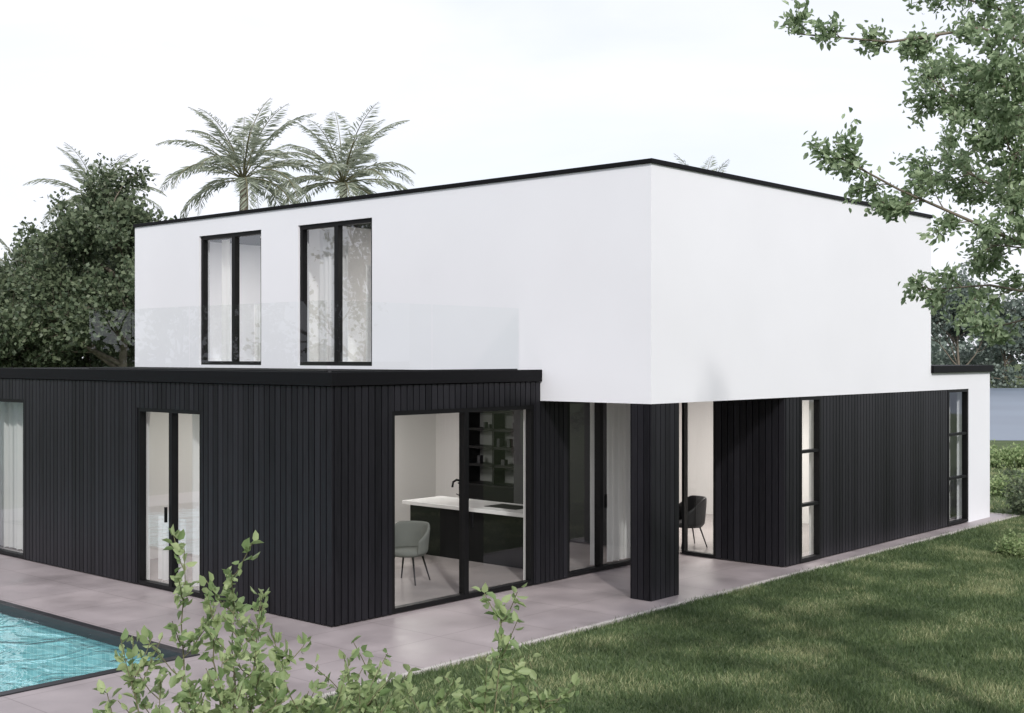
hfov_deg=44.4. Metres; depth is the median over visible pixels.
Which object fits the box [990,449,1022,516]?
bush
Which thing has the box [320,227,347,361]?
curtain
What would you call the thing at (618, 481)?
curtain
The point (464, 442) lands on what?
window frames
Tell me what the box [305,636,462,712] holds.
garden shrub
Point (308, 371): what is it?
balustrade rail
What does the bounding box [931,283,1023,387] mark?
broadleaf tree
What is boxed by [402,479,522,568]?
kitchen island
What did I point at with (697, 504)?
armchair
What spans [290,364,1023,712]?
ground
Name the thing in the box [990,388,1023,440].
lake water
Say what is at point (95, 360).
broadleaf tree
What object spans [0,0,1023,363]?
sky
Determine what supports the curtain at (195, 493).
on the floor slab
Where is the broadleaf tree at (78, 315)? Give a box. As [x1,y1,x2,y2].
[0,153,176,367]
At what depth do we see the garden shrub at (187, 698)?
6.52 m
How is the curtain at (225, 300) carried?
hanging from the white walls at (649, 283)
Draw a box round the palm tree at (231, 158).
[156,98,326,217]
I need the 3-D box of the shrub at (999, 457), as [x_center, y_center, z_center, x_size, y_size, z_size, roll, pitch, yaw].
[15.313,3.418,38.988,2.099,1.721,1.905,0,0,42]
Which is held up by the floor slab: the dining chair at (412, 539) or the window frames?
the dining chair at (412, 539)
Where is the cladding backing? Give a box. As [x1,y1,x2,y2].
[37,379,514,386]
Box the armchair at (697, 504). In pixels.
[679,495,706,548]
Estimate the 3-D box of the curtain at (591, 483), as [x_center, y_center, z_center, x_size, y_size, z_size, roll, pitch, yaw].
[1.330,2.025,20.224,0.086,2.650,0.260,0,0,42]
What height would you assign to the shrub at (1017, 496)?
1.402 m
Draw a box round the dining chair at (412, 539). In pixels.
[395,521,430,585]
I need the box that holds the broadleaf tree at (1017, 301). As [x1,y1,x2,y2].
[963,264,1023,372]
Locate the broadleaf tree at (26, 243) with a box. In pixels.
[0,188,152,367]
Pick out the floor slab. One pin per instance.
(443, 572)
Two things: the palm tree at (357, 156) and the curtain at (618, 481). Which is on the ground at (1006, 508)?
the palm tree at (357, 156)
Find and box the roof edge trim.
[0,158,993,385]
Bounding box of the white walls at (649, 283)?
[135,163,989,521]
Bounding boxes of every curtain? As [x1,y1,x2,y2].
[0,402,22,549]
[158,516,185,581]
[192,414,198,585]
[222,239,229,360]
[254,304,260,360]
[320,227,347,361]
[366,265,370,361]
[590,402,593,564]
[607,403,629,561]
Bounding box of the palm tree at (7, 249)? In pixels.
[0,239,29,367]
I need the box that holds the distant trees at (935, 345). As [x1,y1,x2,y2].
[83,326,1016,385]
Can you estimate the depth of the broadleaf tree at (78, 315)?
40.70 m
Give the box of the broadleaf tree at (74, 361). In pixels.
[0,272,106,367]
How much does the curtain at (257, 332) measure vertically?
1.350 m
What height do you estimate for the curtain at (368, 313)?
1.950 m
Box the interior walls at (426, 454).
[0,226,813,579]
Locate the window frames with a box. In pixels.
[0,218,967,613]
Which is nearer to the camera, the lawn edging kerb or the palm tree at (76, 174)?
the lawn edging kerb
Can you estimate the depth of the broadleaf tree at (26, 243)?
44.28 m
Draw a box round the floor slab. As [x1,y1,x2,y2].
[0,514,956,621]
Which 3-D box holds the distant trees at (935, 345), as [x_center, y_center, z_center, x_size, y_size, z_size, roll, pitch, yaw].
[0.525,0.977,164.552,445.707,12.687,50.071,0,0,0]
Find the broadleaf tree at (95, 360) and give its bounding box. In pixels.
[1,253,118,366]
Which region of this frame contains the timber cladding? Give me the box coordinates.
[0,379,947,625]
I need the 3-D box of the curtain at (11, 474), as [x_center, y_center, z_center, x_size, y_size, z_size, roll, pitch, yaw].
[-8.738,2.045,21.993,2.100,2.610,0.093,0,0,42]
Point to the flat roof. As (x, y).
(255, 240)
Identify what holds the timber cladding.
attached to the white walls at (649, 283)
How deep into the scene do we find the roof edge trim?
18.22 m
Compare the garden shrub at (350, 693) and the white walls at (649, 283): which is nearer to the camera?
the garden shrub at (350, 693)
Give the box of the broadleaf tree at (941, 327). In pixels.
[931,253,1010,364]
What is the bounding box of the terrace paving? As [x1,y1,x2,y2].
[0,514,1013,712]
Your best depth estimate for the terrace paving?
16.30 m
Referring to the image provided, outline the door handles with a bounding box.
[164,494,606,527]
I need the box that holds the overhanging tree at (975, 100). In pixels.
[774,0,1023,347]
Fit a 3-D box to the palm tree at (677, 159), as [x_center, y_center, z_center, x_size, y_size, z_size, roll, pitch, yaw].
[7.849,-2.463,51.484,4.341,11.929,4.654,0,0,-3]
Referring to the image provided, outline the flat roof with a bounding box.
[41,223,398,371]
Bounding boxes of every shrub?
[92,525,333,712]
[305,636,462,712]
[434,582,579,712]
[990,439,1023,468]
[990,467,1023,497]
[991,528,1023,558]
[997,459,1023,517]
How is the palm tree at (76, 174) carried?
on the ground at (1006, 508)
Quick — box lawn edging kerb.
[283,513,1018,704]
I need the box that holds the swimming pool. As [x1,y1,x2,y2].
[0,600,199,696]
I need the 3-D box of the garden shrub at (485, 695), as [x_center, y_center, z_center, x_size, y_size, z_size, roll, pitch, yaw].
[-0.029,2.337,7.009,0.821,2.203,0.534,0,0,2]
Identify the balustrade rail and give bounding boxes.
[89,368,517,371]
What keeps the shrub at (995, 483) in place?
on the ground at (1006, 508)
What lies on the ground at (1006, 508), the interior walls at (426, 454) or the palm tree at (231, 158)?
the palm tree at (231, 158)
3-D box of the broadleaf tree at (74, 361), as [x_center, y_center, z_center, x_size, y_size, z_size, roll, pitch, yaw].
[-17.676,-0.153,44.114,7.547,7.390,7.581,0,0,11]
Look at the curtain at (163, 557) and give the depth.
18.81 m
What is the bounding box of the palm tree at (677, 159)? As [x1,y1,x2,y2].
[674,154,729,172]
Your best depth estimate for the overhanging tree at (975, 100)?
8.97 m
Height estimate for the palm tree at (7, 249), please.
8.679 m
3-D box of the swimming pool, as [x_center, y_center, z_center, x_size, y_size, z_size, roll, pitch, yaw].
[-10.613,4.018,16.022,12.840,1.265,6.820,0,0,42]
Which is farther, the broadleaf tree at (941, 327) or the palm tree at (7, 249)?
the broadleaf tree at (941, 327)
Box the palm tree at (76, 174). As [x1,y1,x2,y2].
[24,142,166,234]
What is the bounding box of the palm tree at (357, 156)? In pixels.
[268,102,413,206]
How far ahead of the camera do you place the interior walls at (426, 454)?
24.30 m
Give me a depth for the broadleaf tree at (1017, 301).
142.76 m

